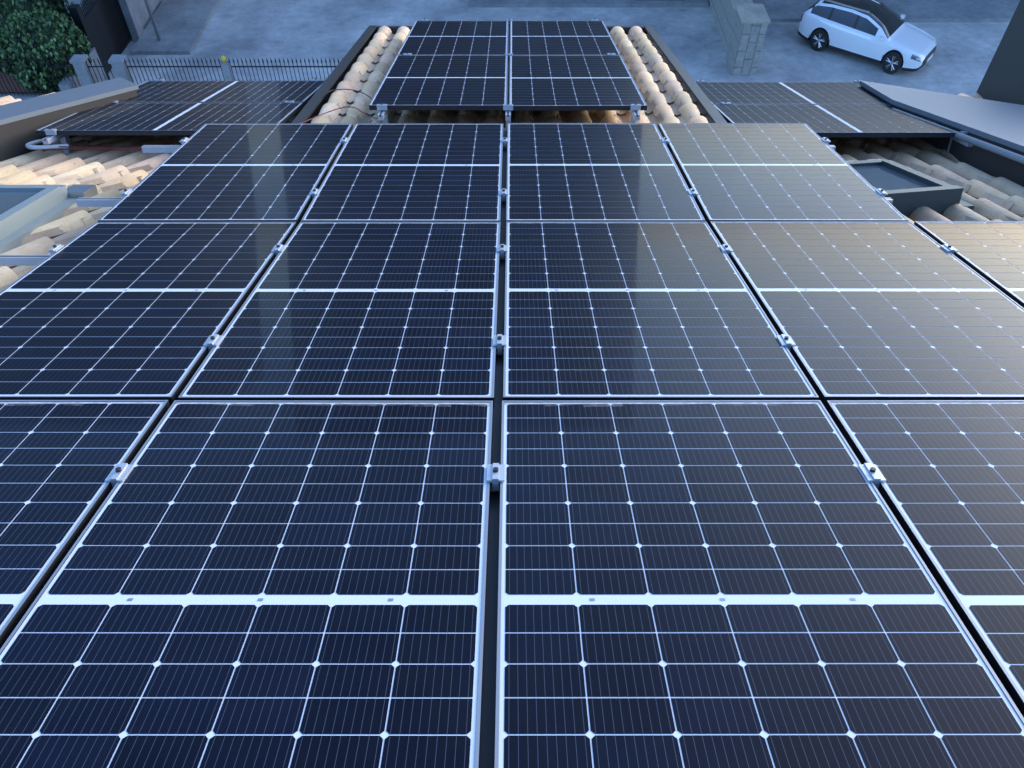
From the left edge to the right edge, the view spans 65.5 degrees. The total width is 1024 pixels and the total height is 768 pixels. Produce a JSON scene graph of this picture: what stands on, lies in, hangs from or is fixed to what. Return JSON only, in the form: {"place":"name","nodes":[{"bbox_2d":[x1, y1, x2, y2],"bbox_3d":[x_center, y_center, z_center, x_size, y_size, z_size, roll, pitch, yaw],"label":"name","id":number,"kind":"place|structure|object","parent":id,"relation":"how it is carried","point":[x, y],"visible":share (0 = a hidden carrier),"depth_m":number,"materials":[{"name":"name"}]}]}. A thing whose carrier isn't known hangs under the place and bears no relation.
{"place":"outdoors","nodes":[
{"label":"outdoors","id":0,"kind":"place"},
{"bbox_2d":[0,70,43,91],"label":"tiled roof","id":1,"kind":"structure","parent":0,"point":[10,83],"depth_m":25.84,"materials":[{"name":"brown"}]},
{"bbox_2d":[0,0,73,73],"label":"hedge","id":2,"kind":"object","parent":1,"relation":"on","point":[7,7],"visible":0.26,"depth_m":24.99,"materials":[{"name":"green plant"}]},
{"bbox_2d":[0,9,91,91],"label":"tree","id":3,"kind":"object","parent":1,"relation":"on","point":[37,35],"visible":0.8,"depth_m":23.40,"materials":[{"name":"green plant"}]},
{"bbox_2d":[0,57,338,95],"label":"fence railings","id":4,"kind":"object","parent":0,"point":[135,66],"visible":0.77,"depth_m":23.40,"materials":[{"name":"grey metal"}]},
{"bbox_2d":[64,0,1009,96],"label":"street ground","id":5,"kind":"structure","parent":0,"point":[959,62],"depth_m":27.85,"materials":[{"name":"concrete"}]},
{"bbox_2d":[58,0,162,90],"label":"gate pillar","id":6,"kind":"structure","parent":5,"relation":"on","point":[136,15],"depth_m":27.27,"materials":[{"name":"grey concrete"}]},
{"bbox_2d":[68,0,131,79],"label":"gate","id":7,"kind":"structure","parent":6,"relation":"attached to","point":[101,25],"depth_m":25.90,"materials":[{"name":"grey metal"}]},
{"bbox_2d":[0,54,233,99],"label":"fence posts","id":8,"kind":"object","parent":5,"relation":"on","point":[115,61],"visible":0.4,"depth_m":23.35,"materials":[{"name":"grey concrete"}]},
{"bbox_2d":[345,39,674,114],"bbox_3d":[-0.020,0.436,10.291,3.200,10.428,5.980,0,49,0],"label":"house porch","id":9,"kind":"object","parent":5,"relation":"on","point":[455,113],"depth_m":7.68,"materials":[{"name":"grey"}]},
{"bbox_2d":[292,25,726,122],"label":"fascia","id":10,"kind":"structure","parent":9,"relation":"attached to","point":[316,101],"depth_m":7.57,"materials":[{"name":"grey metal"}]},
{"bbox_2d":[311,26,712,168],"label":"roof tiles","id":11,"kind":"object","parent":9,"relation":"on","point":[663,78],"visible":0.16,"depth_m":6.83,"materials":[{"name":"beige tile"}]},
{"bbox_2d":[708,0,767,74],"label":"stone wall","id":12,"kind":"structure","parent":5,"relation":"on","point":[743,43],"depth_m":26.04,"materials":[{"name":"grey stone"}]},
{"bbox_2d":[730,0,770,22],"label":"stone wall cap","id":13,"kind":"object","parent":12,"relation":"on","point":[748,11],"visible":1,"depth_m":25.32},
{"bbox_2d":[798,0,936,73],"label":"white estate car","id":14,"kind":"object","parent":5,"relation":"on","point":[887,37],"visible":1,"depth_m":26.27,"materials":[{"name":"white metal"}]},
{"bbox_2d":[131,0,1019,54],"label":"road","id":15,"kind":"structure","parent":0,"point":[181,25],"depth_m":29.13,"materials":[{"name":"grey asphalt"}]},
{"bbox_2d":[144,0,160,40],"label":"street pole","id":16,"kind":"object","parent":15,"relation":"on","point":[152,20],"visible":1,"depth_m":27.12,"materials":[{"name":"grey metal"}]},
{"bbox_3d":[0.000,2.665,7.138,19.200,12.302,9.457,0,49,0],"label":"house","id":17,"kind":"object","parent":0,"visible":0},
{"bbox_2d":[0,92,1023,406],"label":"roof tiles","id":18,"kind":"object","parent":17,"relation":"on","point":[118,172],"visible":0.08,"depth_m":5.58,"materials":[{"name":"beige tile"}]},
{"bbox_2d":[25,139,68,149],"bbox_3d":[-3.581,-1.816,6.077,0.444,0.185,0.244,35,58,26],"label":"white conduit","id":19,"kind":"object","parent":18,"relation":"on","point":[32,145],"visible":0.92,"depth_m":5.96,"materials":[{"name":"white plastic"}]},
{"bbox_2d":[0,185,97,253],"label":"skylight","id":20,"kind":"object","parent":18,"relation":"on","point":[25,210],"visible":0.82,"depth_m":4.75,"materials":[{"name":"grey metal"}]},
{"bbox_2d":[43,148,141,149],"bbox_3d":[-2.623,-1.754,5.955,1.753,0.055,0.070,-2,49,-2],"label":"red cable","id":21,"kind":"object","parent":18,"relation":"on","point":[92,148],"visible":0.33,"depth_m":5.92,"materials":[{"name":"red plastic"}]},
{"bbox_2d":[58,146,140,147],"bbox_3d":[-2.623,-1.778,5.997,1.753,0.055,0.071,-2,49,-2],"label":"red cable","id":22,"kind":"object","parent":18,"relation":"on","point":[99,147],"visible":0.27,"depth_m":5.96,"materials":[{"name":"red plastic"}]},
{"bbox_2d":[302,106,377,122],"bbox_3d":[-1.471,-2.067,6.218,1.046,0.199,0.511,-13,51,-11],"label":"red cable","id":23,"kind":"object","parent":18,"relation":"on","point":[336,109],"visible":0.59,"depth_m":6.31,"materials":[{"name":"red plastic"}]},
{"bbox_2d":[322,89,395,122],"bbox_3d":[-1.201,-2.282,6.623,0.993,0.316,0.520,23,53,19],"label":"cable","id":24,"kind":"object","parent":18,"relation":"on","point":[357,91],"visible":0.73,"depth_m":6.85,"materials":[{"name":"black"}]},
{"bbox_2d":[76,18,892,228],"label":"mounting rails","id":25,"kind":"object","parent":18,"relation":"on","point":[634,116],"visible":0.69,"depth_m":5.29,"materials":[{"name":"silver metal"}]},
{"bbox_2d":[98,21,907,225],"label":"panels","id":26,"kind":"object","parent":25,"relation":"on","point":[452,172],"visible":0.99,"depth_m":4.94,"materials":[{"name":"black"}]},
{"bbox_2d":[0,78,972,767],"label":"hardware","id":27,"kind":"object","parent":18,"relation":"on","point":[496,472],"visible":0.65,"depth_m":2.25,"materials":[{"name":"silver metal"}]},
{"bbox_2d":[0,81,1023,767],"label":"panels","id":28,"kind":"object","parent":27,"relation":"on","point":[716,549],"visible":0.94,"depth_m":2.21,"materials":[{"name":"black"}]},
{"bbox_2d":[846,159,974,217],"bbox_3d":[2.372,-1.308,5.237,0.936,0.186,1.138,0,30,0],"label":"skylight","id":29,"kind":"object","parent":18,"relation":"on","point":[908,190],"visible":0.38,"depth_m":4.99,"materials":[{"name":"grey metal"}]},
{"bbox_2d":[976,0,1023,104],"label":"wall","id":30,"kind":"structure","parent":18,"relation":"on","point":[1003,79],"depth_m":7.52,"materials":[{"name":"grey"}]},
{"bbox_2d":[0,77,1023,186],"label":"parapets","id":31,"kind":"object","parent":17,"relation":"on","point":[998,124],"visible":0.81,"depth_m":6.17,"materials":[{"name":"grey concrete"}]},
{"bbox_2d":[892,108,1023,163],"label":"trim","id":32,"kind":"structure","parent":31,"relation":"attached to","point":[1016,157],"depth_m":5.60,"materials":[{"name":"grey metal"}]}
]}

